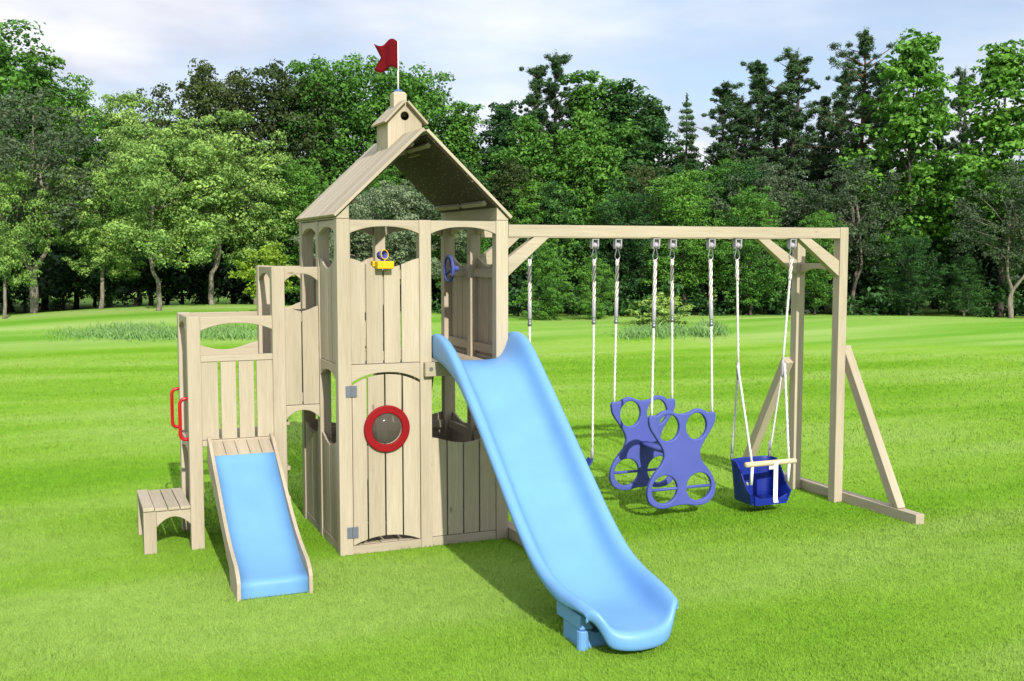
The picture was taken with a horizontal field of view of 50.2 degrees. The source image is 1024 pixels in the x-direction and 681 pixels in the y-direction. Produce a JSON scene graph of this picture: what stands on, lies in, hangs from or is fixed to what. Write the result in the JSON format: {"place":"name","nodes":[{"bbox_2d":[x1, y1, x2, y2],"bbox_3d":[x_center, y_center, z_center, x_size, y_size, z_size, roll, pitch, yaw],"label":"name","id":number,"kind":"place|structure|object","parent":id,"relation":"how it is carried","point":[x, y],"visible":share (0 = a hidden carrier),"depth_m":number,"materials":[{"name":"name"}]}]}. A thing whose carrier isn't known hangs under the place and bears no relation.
{"place":"outdoors","nodes":[
{"label":"outdoors","id":0,"kind":"place"},
{"bbox_2d":[24,318,256,342],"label":"rough grass","id":1,"kind":"structure","parent":0,"point":[127,330],"depth_m":28.30,"materials":[{"name":"green plant"}]},
{"bbox_2d":[0,260,1023,680],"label":"ground","id":2,"kind":"structure","parent":0,"point":[930,330],"depth_m":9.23,"materials":[{"name":"plant"}]},
{"bbox_2d":[0,190,37,296],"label":"broadleaf tree","id":3,"kind":"object","parent":2,"relation":"on","point":[8,278],"visible":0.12,"depth_m":37.93,"materials":[{"name":"green plant"}]},
{"bbox_2d":[0,191,59,313],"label":"broadleaf tree","id":4,"kind":"object","parent":2,"relation":"on","point":[41,275],"visible":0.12,"depth_m":39.06,"materials":[{"name":"green plant"}]},
{"bbox_2d":[0,145,62,318],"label":"broadleaf tree","id":5,"kind":"object","parent":2,"relation":"on","point":[9,256],"visible":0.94,"depth_m":32.06,"materials":[{"name":"green plant"}]},
{"bbox_2d":[1,49,87,310],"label":"broadleaf tree","id":6,"kind":"object","parent":2,"relation":"on","point":[41,75],"visible":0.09,"depth_m":41.05,"materials":[{"name":"green plant"}]},
{"bbox_2d":[11,183,95,311],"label":"broadleaf tree","id":7,"kind":"object","parent":2,"relation":"on","point":[58,301],"visible":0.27,"depth_m":39.31,"materials":[{"name":"green plant"}]},
{"bbox_2d":[0,19,110,311],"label":"broadleaf tree","id":8,"kind":"object","parent":2,"relation":"on","point":[13,75],"visible":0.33,"depth_m":39.39,"materials":[{"name":"green plant"}]},
{"bbox_2d":[0,87,117,312],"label":"broadleaf tree","id":9,"kind":"object","parent":2,"relation":"on","point":[49,142],"visible":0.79,"depth_m":33.09,"materials":[{"name":"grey plant"}]},
{"bbox_2d":[4,73,114,308],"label":"broadleaf tree","id":10,"kind":"object","parent":2,"relation":"on","point":[80,99],"visible":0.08,"depth_m":41.90,"materials":[{"name":"green plant"}]},
{"bbox_2d":[81,286,114,306],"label":"broadleaf tree","id":11,"kind":"object","parent":2,"relation":"on","point":[95,299],"visible":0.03,"depth_m":45.12,"materials":[{"name":"green plant"}]},
{"bbox_2d":[40,140,169,308],"bbox_3d":[-12.688,-3.616,34.392,3.301,5.362,3.782,5,6,44],"label":"broadleaf tree","id":12,"kind":"object","parent":2,"relation":"on","point":[102,247],"visible":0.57,"depth_m":33.67,"materials":[{"name":"green plant"}]},
{"bbox_2d":[72,195,140,307],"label":"broadleaf tree","id":13,"kind":"object","parent":2,"relation":"on","point":[107,300],"visible":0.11,"depth_m":38.29,"materials":[{"name":"green plant"}]},
{"bbox_2d":[55,89,164,307],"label":"broadleaf tree","id":14,"kind":"object","parent":2,"relation":"on","point":[111,103],"visible":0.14,"depth_m":41.46,"materials":[{"name":"green plant"}]},
{"bbox_2d":[93,172,174,306],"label":"broadleaf tree","id":15,"kind":"object","parent":2,"relation":"on","point":[142,287],"visible":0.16,"depth_m":38.61,"materials":[{"name":"green plant"}]},
{"bbox_2d":[136,283,184,304],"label":"broadleaf tree","id":16,"kind":"object","parent":2,"relation":"on","point":[141,300],"depth_m":46.50,"materials":[{"name":"green plant"}]},
{"bbox_2d":[85,91,238,305],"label":"broadleaf tree","id":17,"kind":"object","parent":2,"relation":"on","point":[105,141],"visible":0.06,"depth_m":42.23,"materials":[{"name":"green plant"}]},
{"bbox_2d":[82,122,247,310],"bbox_3d":[-10.281,-3.668,32.829,3.939,5.732,4.598,3,6,36],"label":"broadleaf tree","id":18,"kind":"object","parent":2,"relation":"on","point":[167,189],"visible":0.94,"depth_m":32.47,"materials":[{"name":"green plant"}]},
{"bbox_2d":[135,145,230,304],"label":"broadleaf tree","id":19,"kind":"object","parent":2,"relation":"on","point":[168,291],"visible":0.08,"depth_m":39.89,"materials":[{"name":"green plant"}]},
{"bbox_2d":[105,108,287,304],"bbox_3d":[-10.045,-4.143,34.728,4.481,6.224,5.232,3,6,32],"label":"broadleaf tree","id":20,"kind":"object","parent":2,"relation":"on","point":[219,219],"visible":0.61,"depth_m":34.04,"materials":[{"name":"green plant"}]},
{"bbox_2d":[135,58,277,303],"bbox_3d":[-11.334,-5.639,40.672,5.616,9.329,4.928,-2,5,-19],"label":"broadleaf tree","id":21,"kind":"object","parent":2,"relation":"on","point":[205,99],"visible":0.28,"depth_m":39.75,"materials":[{"name":"green plant"}]},
{"bbox_2d":[174,66,292,303],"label":"broadleaf tree","id":22,"kind":"object","parent":2,"relation":"on","point":[237,81],"visible":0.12,"depth_m":40.62,"materials":[{"name":"green plant"}]},
{"bbox_2d":[195,162,271,303],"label":"broadleaf tree","id":23,"kind":"object","parent":2,"relation":"on","point":[233,283],"visible":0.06,"depth_m":39.87,"materials":[{"name":"green plant"}]},
{"bbox_2d":[192,129,309,303],"bbox_3d":[-8.606,-4.105,36.406,3.654,5.935,4.186,2,5,18],"label":"broadleaf tree","id":24,"kind":"object","parent":2,"relation":"on","point":[257,209],"visible":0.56,"depth_m":35.62,"materials":[{"name":"green plant"}]},
{"bbox_2d":[228,242,294,299],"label":"young tree","id":25,"kind":"object","parent":2,"relation":"on","point":[273,250],"visible":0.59,"depth_m":30.08,"materials":[{"name":"green plant"}]},
{"bbox_2d":[202,59,346,283],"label":"broadleaf tree","id":26,"kind":"object","parent":2,"relation":"on","point":[281,87],"visible":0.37,"depth_m":40.28,"materials":[{"name":"green plant"}]},
{"bbox_2d":[227,177,333,293],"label":"broadleaf tree","id":27,"kind":"object","parent":2,"relation":"on","point":[243,283],"visible":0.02,"depth_m":38.72,"materials":[{"name":"green plant"}]},
{"bbox_2d":[270,184,320,296],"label":"broadleaf tree","id":28,"kind":"object","parent":2,"relation":"on","point":[295,231],"visible":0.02,"depth_m":38.97,"materials":[{"name":"green plant"}]},
{"bbox_2d":[244,156,350,301],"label":"broadleaf tree","id":29,"kind":"object","parent":2,"relation":"on","point":[309,180],"visible":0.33,"depth_m":36.31,"materials":[{"name":"green plant"}]},
{"bbox_2d":[247,59,376,241],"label":"broadleaf tree","id":30,"kind":"object","parent":2,"relation":"on","point":[304,108],"visible":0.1,"depth_m":41.66,"materials":[{"name":"green plant"}]},
{"bbox_2d":[269,53,420,250],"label":"broadleaf tree","id":31,"kind":"object","parent":2,"relation":"on","point":[347,101],"visible":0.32,"depth_m":41.10,"materials":[{"name":"green plant"}]},
{"bbox_2d":[288,187,434,284],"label":"broadleaf tree","id":32,"kind":"object","parent":2,"relation":"on","point":[359,207],"visible":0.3,"depth_m":34.45,"materials":[{"name":"green plant"}]},
{"bbox_2d":[350,166,417,290],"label":"broadleaf tree","id":33,"kind":"object","parent":2,"relation":"on","point":[380,177],"visible":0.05,"depth_m":39.62,"materials":[{"name":"green plant"}]},
{"bbox_2d":[314,61,471,291],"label":"broadleaf tree","id":34,"kind":"object","parent":2,"relation":"on","point":[407,79],"visible":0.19,"depth_m":40.81,"materials":[{"name":"green plant"}]},
{"bbox_2d":[350,179,481,298],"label":"broadleaf tree","id":35,"kind":"object","parent":2,"relation":"on","point":[458,245],"visible":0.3,"depth_m":35.16,"materials":[{"name":"green plant"}]},
{"bbox_2d":[357,71,477,241],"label":"broadleaf tree","id":36,"kind":"object","parent":2,"relation":"on","point":[441,103],"visible":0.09,"depth_m":41.44,"materials":[{"name":"green plant"}]},
{"bbox_2d":[392,170,464,309],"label":"broadleaf tree","id":37,"kind":"object","parent":2,"relation":"on","point":[433,284],"visible":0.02,"depth_m":40.05,"materials":[{"name":"green plant"}]},
{"bbox_2d":[409,100,494,261],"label":"broadleaf tree","id":38,"kind":"object","parent":2,"relation":"on","point":[467,122],"visible":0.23,"depth_m":41.08,"materials":[{"name":"green plant"}]},
{"bbox_2d":[422,190,491,300],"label":"broadleaf tree","id":39,"kind":"object","parent":2,"relation":"on","point":[484,248],"visible":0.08,"depth_m":36.41,"materials":[{"name":"green plant"}]},
{"bbox_2d":[412,160,507,293],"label":"broadleaf tree","id":40,"kind":"object","parent":2,"relation":"on","point":[476,174],"visible":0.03,"depth_m":39.21,"materials":[{"name":"green plant"}]},
{"bbox_2d":[470,99,536,187],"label":"broadleaf tree","id":41,"kind":"object","parent":2,"relation":"on","point":[503,117],"visible":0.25,"depth_m":41.10,"materials":[{"name":"green plant"}]},
{"bbox_2d":[461,157,551,312],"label":"broadleaf tree","id":42,"kind":"object","parent":2,"relation":"on","point":[507,176],"visible":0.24,"depth_m":38.23,"materials":[{"name":"green plant"}]},
{"bbox_2d":[0,215,1023,316],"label":"undergrowth","id":43,"kind":"object","parent":2,"relation":"on","point":[186,279],"visible":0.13,"depth_m":37.92,"materials":[{"name":"green plant"}]},
{"bbox_2d":[489,177,566,312],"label":"broadleaf tree","id":44,"kind":"object","parent":2,"relation":"on","point":[527,205],"visible":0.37,"depth_m":37.95,"materials":[{"name":"green plant"}]},
{"bbox_2d":[481,114,575,312],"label":"broadleaf tree","id":45,"kind":"object","parent":2,"relation":"on","point":[529,146],"visible":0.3,"depth_m":39.12,"materials":[{"name":"green plant"}]},
{"bbox_2d":[137,39,923,650],"bbox_3d":[0.408,-0.382,8.310,6.058,3.947,4.642,-2,5,-23],"label":"wooden playset","id":46,"kind":"object","parent":2,"relation":"on","point":[391,461],"visible":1,"depth_m":8.29,"materials":[{"name":"brown wood"}]},
{"bbox_2d":[346,374,420,545],"bbox_3d":[-0.955,0.892,8.192,0.573,1.278,0.081,-2,5,-23],"label":"door","id":47,"kind":"structure","parent":46,"relation":"in","point":[409,418],"depth_m":8.21,"materials":[{"name":"brown wood"}]},
{"bbox_2d":[525,238,598,466],"bbox_3d":[0.431,0.175,9.432,0.680,2.106,0.151,-2,5,-23],"label":"belt swing","id":48,"kind":"object","parent":46,"relation":"hanging from","point":[594,245],"visible":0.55,"depth_m":9.49,"materials":[{"name":"blue plastic"}]},
{"bbox_2d":[609,238,715,508],"bbox_3d":[1.304,0.258,9.476,0.705,2.277,0.658,-2,5,-23],"label":"glider swing","id":49,"kind":"object","parent":46,"relation":"hanging from","point":[681,463],"visible":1,"depth_m":9.33,"materials":[{"name":"plastic"}]},
{"bbox_2d":[730,238,796,505],"bbox_3d":[2.188,0.266,9.498,0.631,2.297,0.366,-2,5,-23],"label":"infant swing","id":50,"kind":"object","parent":46,"relation":"hanging from","point":[760,480],"visible":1,"depth_m":9.53,"materials":[{"name":"blue plastic"}]},
{"bbox_2d":[518,64,564,175],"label":"pine tree","id":51,"kind":"object","parent":2,"relation":"on","point":[532,100],"visible":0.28,"depth_m":41.21,"materials":[{"name":"green plant"}]},
{"bbox_2d":[511,241,574,320],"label":"broadleaf tree","id":52,"kind":"object","parent":2,"relation":"on","point":[541,267],"visible":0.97,"depth_m":32.83,"materials":[{"name":"green plant"}]},
{"bbox_2d":[511,178,590,309],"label":"broadleaf tree","id":53,"kind":"object","parent":2,"relation":"on","point":[567,200],"visible":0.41,"depth_m":38.03,"materials":[{"name":"green plant"}]},
{"bbox_2d":[526,49,590,215],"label":"pine tree","id":54,"kind":"object","parent":2,"relation":"on","point":[556,64],"visible":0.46,"depth_m":41.21,"materials":[{"name":"green plant"}]},
{"bbox_2d":[536,110,636,312],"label":"broadleaf tree","id":55,"kind":"object","parent":2,"relation":"on","point":[587,131],"visible":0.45,"depth_m":38.63,"materials":[{"name":"green plant"}]},
{"bbox_2d":[569,253,619,319],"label":"broadleaf tree","id":56,"kind":"object","parent":2,"relation":"on","point":[586,304],"visible":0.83,"depth_m":33.34,"materials":[{"name":"green plant"}]},
{"bbox_2d":[536,70,653,264],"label":"broadleaf tree","id":57,"kind":"object","parent":2,"relation":"on","point":[585,103],"visible":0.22,"depth_m":40.87,"materials":[{"name":"green plant"}]},
{"bbox_2d":[553,171,639,299],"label":"broadleaf tree","id":58,"kind":"object","parent":2,"relation":"on","point":[586,183],"visible":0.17,"depth_m":38.79,"materials":[{"name":"green plant"}]},
{"bbox_2d":[556,78,692,255],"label":"broadleaf tree","id":59,"kind":"object","parent":2,"relation":"on","point":[622,101],"visible":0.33,"depth_m":40.95,"materials":[{"name":"green plant"}]},
{"bbox_2d":[573,175,683,314],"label":"broadleaf tree","id":60,"kind":"object","parent":2,"relation":"on","point":[628,246],"visible":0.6,"depth_m":36.60,"materials":[{"name":"green plant"}]},
{"bbox_2d":[601,164,683,298],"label":"broadleaf tree","id":61,"kind":"object","parent":2,"relation":"on","point":[644,179],"visible":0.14,"depth_m":38.95,"materials":[{"name":"green plant"}]},
{"bbox_2d":[285,274,1023,317],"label":"woodland edge scrub","id":62,"kind":"object","parent":2,"relation":"on","point":[701,300],"visible":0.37,"depth_m":35.49,"materials":[{"name":"green plant"}]},
{"bbox_2d":[624,291,695,326],"bbox_3d":[4.284,-0.846,31.006,2.024,1.093,1.927,5,7,45],"label":"round bush","id":63,"kind":"object","parent":2,"relation":"on","point":[663,307],"visible":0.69,"depth_m":30.79,"materials":[{"name":"green plant"}]},
{"bbox_2d":[626,97,703,307],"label":"broadleaf tree","id":64,"kind":"object","parent":2,"relation":"on","point":[658,127],"visible":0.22,"depth_m":41.99,"materials":[{"name":"green plant"}]},
{"bbox_2d":[628,163,726,311],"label":"broadleaf tree","id":65,"kind":"object","parent":2,"relation":"on","point":[707,189],"visible":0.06,"depth_m":38.70,"materials":[{"name":"green plant"}]},
{"bbox_2d":[631,169,729,310],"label":"broadleaf tree","id":66,"kind":"object","parent":2,"relation":"on","point":[678,194],"visible":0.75,"depth_m":35.51,"materials":[{"name":"green plant"}]},
{"bbox_2d":[670,150,708,225],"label":"broadleaf tree","id":67,"kind":"object","parent":2,"relation":"on","point":[705,165],"visible":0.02,"depth_m":45.19,"materials":[{"name":"green plant"}]},
{"bbox_2d":[672,92,716,308],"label":"spruce tree","id":68,"kind":"object","parent":2,"relation":"on","point":[691,137],"visible":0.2,"depth_m":42.35,"materials":[{"name":"green plant"}]},
{"bbox_2d":[688,158,756,312],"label":"broadleaf tree","id":69,"kind":"object","parent":2,"relation":"on","point":[717,173],"visible":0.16,"depth_m":39.00,"materials":[{"name":"green plant"}]},
{"bbox_2d":[682,80,766,309],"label":"pine tree","id":70,"kind":"object","parent":2,"relation":"on","point":[723,93],"visible":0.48,"depth_m":41.26,"materials":[{"name":"green plant"}]},
{"bbox_2d":[693,93,779,305],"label":"pine tree","id":71,"kind":"object","parent":2,"relation":"on","point":[750,104],"visible":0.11,"depth_m":43.33,"materials":[{"name":"green plant"}]},
{"bbox_2d":[702,157,788,313],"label":"broadleaf tree","id":72,"kind":"object","parent":2,"relation":"on","point":[751,178],"visible":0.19,"depth_m":38.00,"materials":[{"name":"green plant"}]},
{"bbox_2d":[705,185,791,315],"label":"broadleaf tree","id":73,"kind":"object","parent":2,"relation":"on","point":[751,204],"visible":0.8,"depth_m":34.58,"materials":[{"name":"green plant"}]},
{"bbox_2d":[708,59,834,309],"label":"pine tree","id":74,"kind":"object","parent":2,"relation":"on","point":[757,94],"visible":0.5,"depth_m":41.20,"materials":[{"name":"green plant"}]},
{"bbox_2d":[706,163,841,304],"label":"broadleaf tree","id":75,"kind":"object","parent":2,"relation":"on","point":[781,198],"visible":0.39,"depth_m":37.16,"materials":[{"name":"green plant"}]},
{"bbox_2d":[741,88,816,305],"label":"pine tree","id":76,"kind":"object","parent":2,"relation":"on","point":[776,141],"visible":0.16,"depth_m":43.19,"materials":[{"name":"green plant"}]},
{"bbox_2d":[738,130,821,305],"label":"broadleaf tree","id":77,"kind":"object","parent":2,"relation":"on","point":[778,147],"visible":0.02,"depth_m":44.58,"materials":[{"name":"green plant"}]},
{"bbox_2d":[747,46,849,309],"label":"pine tree","id":78,"kind":"object","parent":2,"relation":"on","point":[796,66],"visible":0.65,"depth_m":41.21,"materials":[{"name":"green plant"}]},
{"bbox_2d":[772,182,859,309],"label":"broadleaf tree","id":79,"kind":"object","parent":2,"relation":"on","point":[798,219],"visible":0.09,"depth_m":38.67,"materials":[{"name":"green plant"}]},
{"bbox_2d":[797,142,834,304],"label":"broadleaf tree","id":80,"kind":"object","parent":2,"relation":"on","point":[809,149],"visible":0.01,"depth_m":44.90,"materials":[{"name":"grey plant"}]},
{"bbox_2d":[798,210,847,314],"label":"broadleaf tree","id":81,"kind":"object","parent":2,"relation":"on","point":[821,289],"visible":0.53,"depth_m":35.01,"materials":[{"name":"green plant"}]},
{"bbox_2d":[796,95,849,308],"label":"pine tree","id":82,"kind":"object","parent":2,"relation":"on","point":[823,142],"visible":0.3,"depth_m":42.41,"materials":[{"name":"green plant"}]},
{"bbox_2d":[806,71,881,211],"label":"pine tree","id":83,"kind":"object","parent":2,"relation":"on","point":[840,103],"visible":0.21,"depth_m":42.24,"materials":[{"name":"green plant"}]},
{"bbox_2d":[795,27,907,311],"bbox_3d":[12.438,-6.072,39.533,3.133,10.399,3.704,-2,5,-25],"label":"pine tree","id":84,"kind":"object","parent":2,"relation":"on","point":[864,76],"visible":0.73,"depth_m":39.26,"materials":[{"name":"green plant"}]},
{"bbox_2d":[782,155,927,312],"bbox_3d":[11.460,-3.477,36.926,4.013,5.414,4.252,4,6,44],"label":"broadleaf tree","id":85,"kind":"object","parent":2,"relation":"on","point":[846,195],"visible":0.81,"depth_m":36.48,"materials":[{"name":"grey plant"}]},
{"bbox_2d":[826,188,884,309],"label":"broadleaf tree","id":86,"kind":"object","parent":2,"relation":"on","point":[852,237],"visible":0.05,"depth_m":39.22,"materials":[{"name":"green plant"}]},
{"bbox_2d":[833,193,913,313],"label":"broadleaf tree","id":87,"kind":"object","parent":2,"relation":"on","point":[885,240],"visible":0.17,"depth_m":37.29,"materials":[{"name":"green plant"}]},
{"bbox_2d":[847,62,907,188],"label":"pine tree","id":88,"kind":"object","parent":2,"relation":"on","point":[881,85],"visible":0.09,"depth_m":42.23,"materials":[{"name":"green plant"}]},
{"bbox_2d":[853,203,938,312],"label":"broadleaf tree","id":89,"kind":"object","parent":2,"relation":"on","point":[890,262],"visible":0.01,"depth_m":39.45,"materials":[{"name":"green plant"}]},
{"bbox_2d":[870,226,949,315],"bbox_3d":[12.748,-2.208,34.921,2.443,2.931,2.184,3,5,31],"label":"bush","id":90,"kind":"object","parent":2,"relation":"on","point":[917,255],"visible":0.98,"depth_m":34.84,"materials":[{"name":"green plant"}]},
{"bbox_2d":[836,28,992,314],"bbox_3d":[13.733,-5.727,37.971,4.572,9.916,5.254,-3,6,-36],"label":"broadleaf tree","id":91,"kind":"object","parent":2,"relation":"on","point":[914,65],"visible":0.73,"depth_m":37.02,"materials":[{"name":"green plant"}]},
{"bbox_2d":[873,154,960,314],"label":"broadleaf tree","id":92,"kind":"object","parent":2,"relation":"on","point":[938,185],"visible":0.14,"depth_m":38.11,"materials":[{"name":"green plant"}]},
{"bbox_2d":[887,144,956,306],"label":"broadleaf tree","id":93,"kind":"object","parent":2,"relation":"on","point":[956,219],"depth_m":44.78,"materials":[{"name":"green plant"}]},
{"bbox_2d":[911,98,956,308],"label":"pine tree","id":94,"kind":"object","parent":2,"relation":"on","point":[941,146],"visible":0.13,"depth_m":42.34,"materials":[{"name":"green plant"}]},
{"bbox_2d":[938,66,987,311],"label":"pine tree","id":95,"kind":"object","parent":2,"relation":"on","point":[957,145],"visible":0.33,"depth_m":40.35,"materials":[{"name":"green plant"}]},
{"bbox_2d":[936,254,993,316],"bbox_3d":[14.295,-1.726,34.435,1.489,2.035,1.506,0,5,-5],"label":"bush","id":96,"kind":"object","parent":2,"relation":"on","point":[969,270],"visible":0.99,"depth_m":34.30,"materials":[{"name":"green plant"}]},
{"bbox_2d":[911,38,1023,316],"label":"broadleaf tree","id":97,"kind":"object","parent":2,"relation":"on","point":[995,128],"visible":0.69,"depth_m":36.15,"materials":[{"name":"green plant"}]},
{"bbox_2d":[926,154,1017,311],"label":"broadleaf tree","id":98,"kind":"object","parent":2,"relation":"on","point":[979,256],"visible":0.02,"depth_m":38.93,"materials":[{"name":"green plant"}]},
{"bbox_2d":[943,160,1023,318],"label":"broadleaf tree","id":99,"kind":"object","parent":2,"relation":"on","point":[966,212],"visible":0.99,"depth_m":33.86,"materials":[{"name":"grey plant"}]},
{"bbox_2d":[945,174,1023,314],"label":"broadleaf tree","id":100,"kind":"object","parent":2,"relation":"on","point":[1022,288],"visible":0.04,"depth_m":38.55,"materials":[{"name":"green plant"}]},
{"bbox_2d":[990,109,1023,244],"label":"broadleaf tree","id":101,"kind":"object","parent":2,"relation":"on","point":[1018,174],"visible":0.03,"depth_m":38.34,"materials":[{"name":"green plant"}]},
{"bbox_2d":[0,0,1023,197],"label":"sky","id":102,"kind":"structure","parent":0,"point":[672,48],"materials":[{"name":"white"}]},
{"bbox_2d":[604,316,733,343],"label":"rough grass","id":103,"kind":"structure","parent":0,"point":[702,329],"depth_m":28.23,"materials":[{"name":"green plant"}]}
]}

